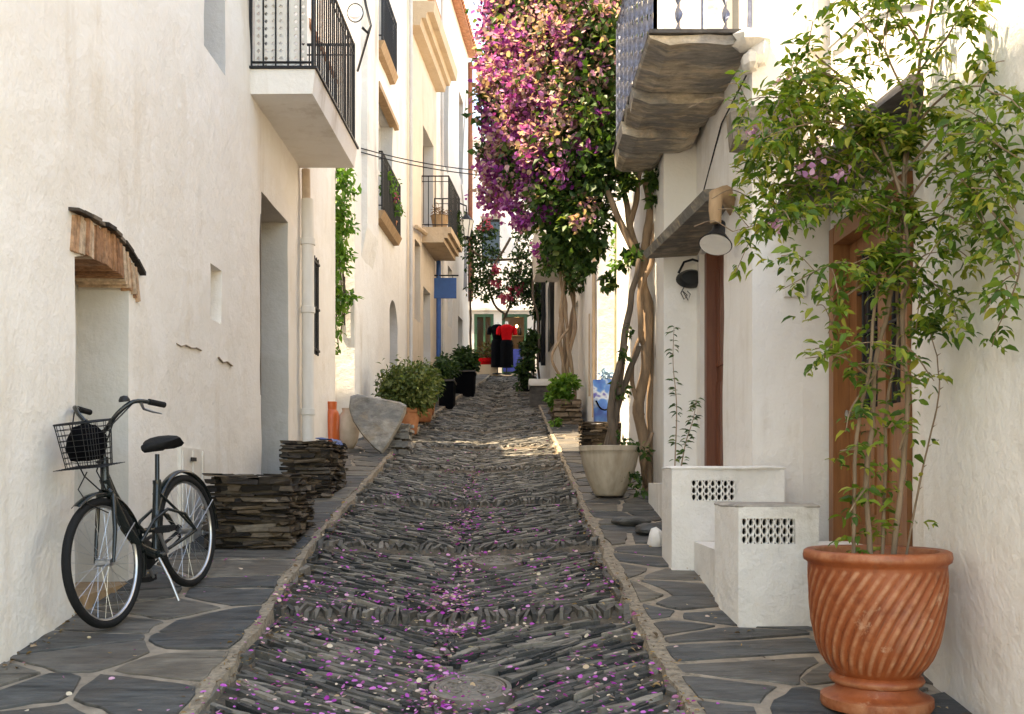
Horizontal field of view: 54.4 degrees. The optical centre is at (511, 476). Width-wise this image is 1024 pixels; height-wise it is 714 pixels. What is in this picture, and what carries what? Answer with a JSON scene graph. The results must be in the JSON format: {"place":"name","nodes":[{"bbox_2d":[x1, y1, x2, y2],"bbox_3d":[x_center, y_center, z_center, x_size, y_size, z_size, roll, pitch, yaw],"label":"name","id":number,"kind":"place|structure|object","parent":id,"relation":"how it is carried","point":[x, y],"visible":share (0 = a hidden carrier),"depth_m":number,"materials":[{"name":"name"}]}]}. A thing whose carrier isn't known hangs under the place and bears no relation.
{"place":"outdoors","nodes":[
{"label":"outdoors","id":0,"kind":"place"},
{"bbox_2d":[0,374,490,713],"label":"pavement","id":1,"kind":"structure","parent":0,"point":[169,638],"depth_m":5.29,"materials":[{"name":"stone"}]},
{"bbox_2d":[53,395,218,628],"bbox_3d":[-2.167,0.143,5.860,0.507,1.245,1.664,-5,7,10],"label":"bicycle","id":2,"kind":"object","parent":1,"relation":"on","point":[146,552],"visible":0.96,"depth_m":5.68,"materials":[{"name":"metal"}]},
{"bbox_2d":[66,420,107,460],"bbox_3d":[-2.296,-0.190,5.347,0.220,0.222,0.188,-5,7,10],"label":"bag","id":3,"kind":"object","parent":2,"relation":"in","point":[77,436],"visible":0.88,"depth_m":5.29,"materials":[{"name":"black fabric"}]},
{"bbox_2d":[200,473,317,549],"bbox_3d":[-1.975,0.298,7.897,0.702,0.642,1.061,0,0,0],"label":"slate planter","id":4,"kind":"object","parent":1,"relation":"on","point":[274,512],"visible":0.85,"depth_m":7.44,"materials":[{"name":"grey stone"}]},
{"bbox_2d":[279,440,348,497],"bbox_3d":[-2.034,-0.040,10.279,0.569,0.631,1.045,0,0,0],"label":"slate planter","id":5,"kind":"object","parent":1,"relation":"on","point":[323,461],"visible":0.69,"depth_m":9.81,"materials":[{"name":"grey stone"}]},
{"bbox_2d":[315,437,342,444],"bbox_3d":[-1.880,-0.355,10.275,0.200,0.070,0.550,0,0,0],"label":"blue cloth","id":6,"kind":"object","parent":5,"relation":"on","point":[333,440],"visible":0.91,"depth_m":10.18,"materials":[{"name":"fabric"}]},
{"bbox_2d":[344,449,364,453],"bbox_3d":[-2.325,-0.240,13.676,0.564,0.280,0.467,0,0,0],"label":"step stone","id":7,"kind":"object","parent":1,"relation":"on","point":[349,451],"visible":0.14,"depth_m":13.45,"materials":[{"name":"stone"}]},
{"bbox_2d":[328,401,339,440],"bbox_3d":[-2.470,-0.695,13.600,0.230,0.640,0.230,0,0,0],"label":"gas bottle","id":8,"kind":"object","parent":7,"relation":"on","point":[333,423],"visible":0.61,"depth_m":13.51,"materials":[{"name":"orange paint"}]},
{"bbox_2d":[339,408,359,448],"bbox_3d":[-2.270,-0.655,13.750,0.340,0.560,0.340,0,0,0],"label":"clay jar","id":9,"kind":"object","parent":7,"relation":"on","point":[349,433],"visible":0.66,"depth_m":13.62,"materials":[{"name":"beige ceramic"}]},
{"bbox_2d":[349,394,406,452],"bbox_3d":[-1.815,-0.705,13.459,0.779,0.815,0.362,0,0,0],"label":"boulder slab","id":10,"kind":"object","parent":1,"relation":"on","point":[377,422],"visible":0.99,"depth_m":13.38,"materials":[{"name":"stone"}]},
{"bbox_2d":[388,423,414,454],"bbox_3d":[-1.541,-0.509,13.909,0.330,0.462,0.666,0,0,0],"label":"rubble pile","id":11,"kind":"object","parent":1,"relation":"on","point":[400,443],"visible":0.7,"depth_m":13.62,"materials":[{"name":"stone"}]},
{"bbox_2d":[371,354,446,434],"bbox_3d":[-1.626,-1.288,15.575,1.196,1.278,1.137,0,0,0],"label":"potted bush","id":12,"kind":"object","parent":1,"relation":"on","point":[413,389],"visible":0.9,"depth_m":15.39,"materials":[{"name":"green plant"}]},
{"bbox_2d":[408,357,445,422],"bbox_3d":[-1.578,-1.537,17.571,0.855,1.168,0.774,0,0,0],"label":"potted bush","id":13,"kind":"object","parent":1,"relation":"on","point":[424,418],"visible":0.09,"depth_m":17.49,"materials":[{"name":"green plant"}]},
{"bbox_2d":[426,364,445,414],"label":"potted bush","id":14,"kind":"object","parent":1,"relation":"on","point":[437,396],"visible":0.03,"depth_m":18.83,"materials":[{"name":"green plant"}]},
{"bbox_2d":[432,351,462,408],"bbox_3d":[-1.411,-2.058,21.512,0.701,1.302,1.076,0,0,0],"label":"planter box","id":15,"kind":"object","parent":1,"relation":"on","point":[449,369],"visible":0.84,"depth_m":21.16,"materials":[{"name":"black plastic"}]},
{"bbox_2d":[446,344,484,396],"bbox_3d":[-1.160,-2.595,24.735,0.977,1.342,1.230,0,0,0],"label":"planter box","id":16,"kind":"object","parent":1,"relation":"on","point":[465,380],"visible":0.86,"depth_m":24.30,"materials":[{"name":"black plastic"}]},
{"bbox_2d":[378,170,405,223],"bbox_3d":[-2.142,-4.847,17.593,0.468,0.833,1.235,0,0,0],"label":"plant","id":17,"kind":"object","parent":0,"point":[394,196],"depth_m":17.48,"materials":[{"name":"plant"}]},
{"bbox_2d":[199,375,685,713],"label":"road","id":18,"kind":"structure","parent":0,"point":[492,419],"depth_m":6.30,"materials":[{"name":"stone"}]},
{"bbox_2d":[25,443,764,713],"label":"fallen petals","id":19,"kind":"object","parent":18,"relation":"on","point":[438,666],"visible":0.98,"depth_m":5.47,"materials":[{"name":"plant"}]},
{"bbox_2d":[429,674,511,711],"bbox_3d":[-0.197,1.021,4.715,0.400,0.102,0.399,0,0,0],"label":"manhole cover","id":20,"kind":"object","parent":18,"relation":"on","point":[490,687],"visible":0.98,"depth_m":4.64,"materials":[{"name":"metal"}]},
{"bbox_2d":[0,438,947,713],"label":"leaf litter","id":21,"kind":"object","parent":18,"relation":"on","point":[332,550],"visible":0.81,"depth_m":5.46,"materials":[{"name":"plant"}]},
{"bbox_2d":[476,365,497,375],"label":"step block","id":22,"kind":"structure","parent":18,"relation":"on","point":[486,369],"depth_m":31.69,"materials":[{"name":"stone"}]},
{"bbox_2d":[475,341,490,364],"bbox_3d":[-0.825,-3.908,31.926,0.844,0.907,0.904,0,0,39],"label":"red planter","id":23,"kind":"object","parent":22,"relation":"on","point":[485,353],"visible":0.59,"depth_m":31.76,"materials":[{"name":"plastic"}]},
{"bbox_2d":[487,321,501,374],"bbox_3d":[-0.460,-4.073,31.600,0.673,1.670,0.321,0,0,0],"label":"mannequin","id":24,"kind":"object","parent":18,"relation":"on","point":[495,350],"visible":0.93,"depth_m":31.49},
{"bbox_2d":[472,555,522,570],"bbox_3d":[-0.109,0.646,7.385,0.380,0.100,0.379,0,0,0],"label":"manhole cover","id":25,"kind":"object","parent":18,"relation":"on","point":[503,562],"visible":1,"depth_m":7.29,"materials":[{"name":"metal"}]},
{"bbox_2d":[496,321,516,374],"bbox_3d":[-0.170,-4.047,31.450,0.673,1.670,0.320,0,0,0],"label":"mannequin","id":26,"kind":"object","parent":18,"relation":"on","point":[506,330],"visible":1,"depth_m":31.34},
{"bbox_2d":[511,327,541,392],"bbox_3d":[0.368,-2.991,25.502,0.791,1.751,0.878,0,0,0],"label":"corner shrub","id":27,"kind":"object","parent":18,"relation":"on","point":[524,368],"visible":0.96,"depth_m":25.42,"materials":[{"name":"green plant"}]},
{"bbox_2d":[464,0,486,135],"label":"sky","id":28,"kind":"structure","parent":0,"point":[469,3],"materials":[{"name":"white"}]},
{"bbox_2d":[534,373,971,713],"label":"pavement","id":29,"kind":"structure","parent":0,"point":[731,680],"depth_m":5.31,"materials":[{"name":"stone"}]},
{"bbox_2d":[528,379,550,406],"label":"planter block","id":30,"kind":"structure","parent":29,"relation":"on","point":[537,388],"depth_m":21.40,"materials":[{"name":"concrete"}]},
{"bbox_2d":[548,417,562,427],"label":"kerb weed","id":31,"kind":"object","parent":29,"relation":"on","point":[558,423],"visible":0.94,"depth_m":16.97,"materials":[{"name":"green plant"}]},
{"bbox_2d":[461,0,658,490],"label":"bougainvillea","id":32,"kind":"object","parent":29,"relation":"on","point":[545,87],"visible":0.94,"depth_m":10.39,"materials":[{"name":"purple plant"}]},
{"bbox_2d":[548,399,582,423],"bbox_3d":[0.972,-1.085,18.453,0.560,0.518,2.380,0,0,0],"label":"stone planter","id":33,"kind":"object","parent":29,"relation":"on","point":[567,412],"visible":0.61,"depth_m":17.30,"materials":[{"name":"brown stone"}]},
{"bbox_2d":[529,229,585,399],"bbox_3d":[1.062,-3.182,17.969,1.574,4.172,1.676,0,0,0],"label":"vine tree","id":34,"kind":"object","parent":33,"relation":"in","point":[567,335],"visible":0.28,"depth_m":18.09,"materials":[{"name":"brown plant"}]},
{"bbox_2d":[542,371,582,411],"bbox_3d":[0.891,-1.493,17.533,0.750,0.732,0.666,0,0,0],"label":"planter fern","id":35,"kind":"object","parent":33,"relation":"in","point":[562,386],"visible":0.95,"depth_m":17.42,"materials":[{"name":"green plant"}]},
{"bbox_2d":[577,422,620,453],"bbox_3d":[1.195,-0.471,13.553,0.590,0.514,0.799,0,0,0],"label":"slate planter","id":36,"kind":"object","parent":29,"relation":"on","point":[591,433],"visible":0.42,"depth_m":13.21,"materials":[{"name":"brown stone"}]},
{"bbox_2d":[593,367,613,421],"bbox_3d":[1.241,-1.097,13.376,0.321,0.739,0.218,0,0,0],"label":"shopping bag","id":37,"kind":"object","parent":36,"relation":"on","point":[601,387],"visible":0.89,"depth_m":13.30,"materials":[{"name":"blue paper"}]},
{"bbox_2d":[606,222,616,370],"bbox_3d":[1.457,-2.055,13.959,0.383,3.400,0.321,0,0,-32],"label":"post","id":38,"kind":"object","parent":29,"relation":"on","point":[613,265],"visible":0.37,"depth_m":13.95,"materials":[{"name":"white paint"}]},
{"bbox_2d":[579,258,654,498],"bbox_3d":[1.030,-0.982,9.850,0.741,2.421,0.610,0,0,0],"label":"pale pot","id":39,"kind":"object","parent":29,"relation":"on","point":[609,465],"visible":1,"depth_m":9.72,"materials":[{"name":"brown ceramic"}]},
{"bbox_2d":[611,515,651,525],"bbox_3d":[1.012,0.380,8.448,0.347,0.092,0.257,0,0,0],"label":"loose stone","id":40,"kind":"object","parent":29,"relation":"on","point":[632,520],"visible":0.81,"depth_m":8.35,"materials":[{"name":"stone"}]},
{"bbox_2d":[635,523,661,534],"bbox_3d":[1.132,0.433,8.007,0.289,0.118,0.277,0,0,-33],"label":"loose stone","id":41,"kind":"object","parent":29,"relation":"on","point":[643,529],"visible":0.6,"depth_m":7.92,"materials":[{"name":"stone"}]},
{"bbox_2d":[647,527,661,546],"bbox_3d":[1.102,0.479,7.598,0.135,0.183,0.162,0,0,0],"label":"loose stone","id":42,"kind":"object","parent":29,"relation":"on","point":[655,537],"visible":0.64,"depth_m":7.54,"materials":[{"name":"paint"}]},
{"bbox_2d":[648,483,661,518],"bbox_3d":[1.590,0.405,8.375,0.580,0.680,2.230,0,0,0],"label":"landing","id":43,"kind":"object","parent":29,"relation":"on","point":[655,496],"visible":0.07,"depth_m":8.96,"materials":[{"name":"paint"}]},
{"bbox_2d":[676,397,704,465],"bbox_3d":[1.380,-0.337,7.721,0.225,0.542,0.157,0,0,0],"label":"leafy shoot","id":44,"kind":"object","parent":43,"relation":"on","point":[691,407],"visible":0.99,"depth_m":7.72,"materials":[{"name":"green plant"}]},
{"bbox_2d":[664,326,682,465],"bbox_3d":[1.264,-0.625,7.776,0.151,1.117,0.199,0,0,0],"label":"leafy shoot","id":45,"kind":"object","parent":29,"relation":"on","point":[674,412],"visible":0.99,"depth_m":7.75,"materials":[{"name":"green plant"}]},
{"bbox_2d":[662,466,785,569],"bbox_3d":[1.474,0.373,7.020,0.789,0.892,0.453,0,0,0],"label":"masonry box","id":46,"kind":"object","parent":29,"relation":"on","point":[691,495],"visible":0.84,"depth_m":6.80,"materials":[{"name":"paint"}]},
{"bbox_2d":[714,502,819,627],"bbox_3d":[1.464,0.577,5.764,0.486,0.851,0.526,0,0,0],"label":"masonry box","id":47,"kind":"object","parent":29,"relation":"on","point":[761,579],"visible":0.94,"depth_m":5.51,"materials":[{"name":"paint"}]},
{"bbox_2d":[694,541,862,596],"bbox_3d":[1.761,0.697,6.409,1.043,0.507,0.768,0,0,0],"label":"entrance step","id":48,"kind":"object","parent":29,"relation":"on","point":[704,560],"visible":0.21,"depth_m":6.43,"materials":[{"name":"paint"}]},
{"bbox_2d":[803,545,953,713],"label":"terracotta pot","id":49,"kind":"object","parent":29,"relation":"on","point":[877,619],"visible":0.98,"depth_m":4.08,"materials":[{"name":"orange ceramic"}]},
{"bbox_2d":[689,0,1023,553],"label":"climbing plant","id":50,"kind":"object","parent":49,"relation":"in","point":[903,214],"visible":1,"depth_m":4.28,"materials":[{"name":"green plant"}]},
{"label":"ground","id":51,"kind":"structure","parent":0,"visible":0},
{"bbox_2d":[0,0,358,663],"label":"cream house","id":52,"kind":"structure","parent":51,"relation":"on","point":[167,201],"depth_m":6.95,"materials":[{"name":"paint"}]},
{"bbox_2d":[264,0,266,65],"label":"balcony door","id":53,"kind":"structure","parent":52,"relation":"in","point":[265,36],"depth_m":11.32,"materials":[{"name":"grey glass"}]},
{"bbox_2d":[314,255,319,355],"bbox_3d":[-2.589,-2.165,12.525,0.222,1.240,0.690,0,0,0],"label":"window","id":54,"kind":"structure","parent":52,"relation":"in","point":[316,262],"depth_m":12.70,"materials":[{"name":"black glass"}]},
{"bbox_2d":[335,168,363,354],"bbox_3d":[-2.465,-3.113,14.358,0.701,2.918,0.627,0,0,-36],"label":"climbing ivy","id":55,"kind":"object","parent":52,"relation":"attached to","point":[342,175],"visible":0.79,"depth_m":14.31,"materials":[{"name":"green plant"}]},
{"bbox_2d":[307,0,412,438],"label":"white house","id":56,"kind":"structure","parent":51,"relation":"on","point":[374,327],"depth_m":16.53,"materials":[{"name":"paint"}]},
{"bbox_2d":[347,0,371,71],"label":"round wall lamp","id":57,"kind":"object","parent":56,"relation":"attached to","point":[355,12],"visible":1,"depth_m":13.21,"materials":[{"name":"black metal"}]},
{"bbox_2d":[379,0,397,84],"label":"balcony","id":58,"kind":"structure","parent":56,"relation":"in","point":[388,42],"depth_m":17.25,"materials":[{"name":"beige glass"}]},
{"bbox_2d":[378,125,401,245],"bbox_3d":[-2.295,-5.360,17.529,0.431,2.190,2.029,0,0,2],"label":"window","id":59,"kind":"structure","parent":56,"relation":"in","point":[387,220],"depth_m":17.35,"materials":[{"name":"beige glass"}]},
{"bbox_2d":[361,148,478,174],"bbox_3d":[-0.384,-5.172,16.400,4.455,0.551,0.016,0,0,-30],"label":"overhead cable","id":60,"kind":"object","parent":56,"relation":"attached to","point":[418,162],"visible":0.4,"depth_m":15.76,"materials":[{"name":"black metal"}]},
{"bbox_2d":[407,0,461,366],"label":"sand house","id":61,"kind":"structure","parent":51,"relation":"on","point":[434,68],"depth_m":22.18,"materials":[{"name":"paint"}]},
{"bbox_2d":[423,145,423,223],"bbox_3d":[-2.147,-6.755,23.000,0.090,2.200,1.500,0,0,0],"label":"balcony door","id":62,"kind":"structure","parent":61,"relation":"in","point":[423,145],"depth_m":23.66,"materials":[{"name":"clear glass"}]},
{"bbox_2d":[430,202,447,226],"bbox_3d":[-1.613,-5.832,22.404,0.500,0.624,0.435,0,0,-30],"label":"basket planter","id":63,"kind":"object","parent":61,"relation":"on","point":[444,218],"visible":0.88,"depth_m":22.26,"materials":[{"name":"beige wicker"}]},
{"bbox_2d":[434,275,458,298],"bbox_3d":[-1.615,-4.539,23.859,0.670,0.568,0.038,0,0,0],"label":"hanging sign","id":64,"kind":"object","parent":61,"relation":"attached to","point":[445,288],"visible":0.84,"depth_m":23.84,"materials":[{"name":"blue metal"}]},
{"bbox_2d":[456,210,468,249],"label":"balcony plant","id":65,"kind":"object","parent":61,"relation":"on","point":[459,235],"visible":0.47,"depth_m":23.54,"materials":[{"name":"green plant"}]},
{"bbox_2d":[436,0,477,359],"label":"tiled house","id":66,"kind":"structure","parent":51,"relation":"on","point":[454,135],"depth_m":27.85,"materials":[{"name":"white paint"}]},
{"bbox_2d":[460,203,473,239],"bbox_3d":[-1.352,-6.720,26.201,0.711,1.010,0.354,0,0,0],"label":"street lantern","id":67,"kind":"object","parent":66,"relation":"attached to","point":[467,222],"visible":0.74,"depth_m":26.11,"materials":[{"name":"white glass"}]},
{"bbox_2d":[469,111,536,374],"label":"shop building","id":68,"kind":"structure","parent":51,"relation":"on","point":[485,316],"depth_m":32.60,"materials":[{"name":"white paint"}]},
{"bbox_2d":[474,314,493,351],"bbox_3d":[-0.920,-4.505,32.656,0.640,1.600,0.112,0,0,0],"label":"display window","id":69,"kind":"structure","parent":68,"relation":"in","point":[475,315],"depth_m":32.60,"materials":[{"name":"green paint"}]},
{"bbox_2d":[480,213,500,263],"bbox_3d":[-0.700,-7.755,32.610,0.680,1.600,0.420,0,0,0],"label":"upper window","id":70,"kind":"structure","parent":68,"relation":"in","point":[496,221],"depth_m":32.78,"materials":[{"name":"blue glass"}]},
{"bbox_2d":[502,314,526,373],"bbox_3d":[0.085,-4.330,32.656,0.830,1.950,0.112,0,0,0],"label":"shop door","id":71,"kind":"structure","parent":68,"relation":"in","point":[509,315],"depth_m":32.60,"materials":[{"name":"green paint"}]},
{"bbox_2d":[532,175,616,423],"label":"white house","id":72,"kind":"structure","parent":51,"relation":"on","point":[592,352],"depth_m":17.73,"materials":[{"name":"paint"}]},
{"bbox_2d":[460,217,540,378],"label":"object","id":73,"kind":"object","parent":72,"relation":"attached to","point":[520,285],"visible":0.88,"depth_m":27.11,"materials":[{"name":"green plant"}]},
{"bbox_2d":[612,0,829,540],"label":"balcony house","id":74,"kind":"structure","parent":51,"relation":"on","point":[738,368],"depth_m":8.01,"materials":[{"name":"white paint"}]},
{"bbox_2d":[676,258,697,299],"bbox_3d":[1.700,-1.856,9.429,0.281,0.391,0.122,0,0,0],"label":"bulkhead lamp","id":75,"kind":"object","parent":74,"relation":"attached to","point":[687,279],"visible":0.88,"depth_m":9.39,"materials":[{"name":"black metal"}]},
{"bbox_2d":[704,253,723,465],"bbox_3d":[1.870,-1.015,8.795,0.140,2.120,1.050,0,0,0],"label":"red door","id":76,"kind":"structure","parent":74,"relation":"in","point":[713,264],"depth_m":9.22,"materials":[{"name":"brown wood"}]},
{"bbox_2d":[699,185,734,255],"bbox_3d":[1.629,-1.999,7.839,0.259,0.546,0.546,0,0,22],"label":"wall lamp","id":77,"kind":"object","parent":74,"relation":"attached to","point":[715,240],"visible":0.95,"depth_m":7.69,"materials":[{"name":"beige metal"}]},
{"bbox_2d":[727,0,738,28],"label":"balcony door","id":78,"kind":"structure","parent":74,"relation":"in","point":[732,5],"depth_m":8.86,"materials":[{"name":"white glass"}]},
{"bbox_2d":[772,0,1023,713],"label":"cream house","id":79,"kind":"structure","parent":51,"relation":"on","point":[970,501],"depth_m":4.36,"materials":[{"name":"paint"}]},
{"bbox_2d":[829,171,913,545],"bbox_3d":[2.355,-0.636,6.430,0.170,2.262,1.410,0,0,0],"label":"door","id":80,"kind":"structure","parent":79,"relation":"in","point":[842,396],"depth_m":6.82,"materials":[{"name":"brown wood"}]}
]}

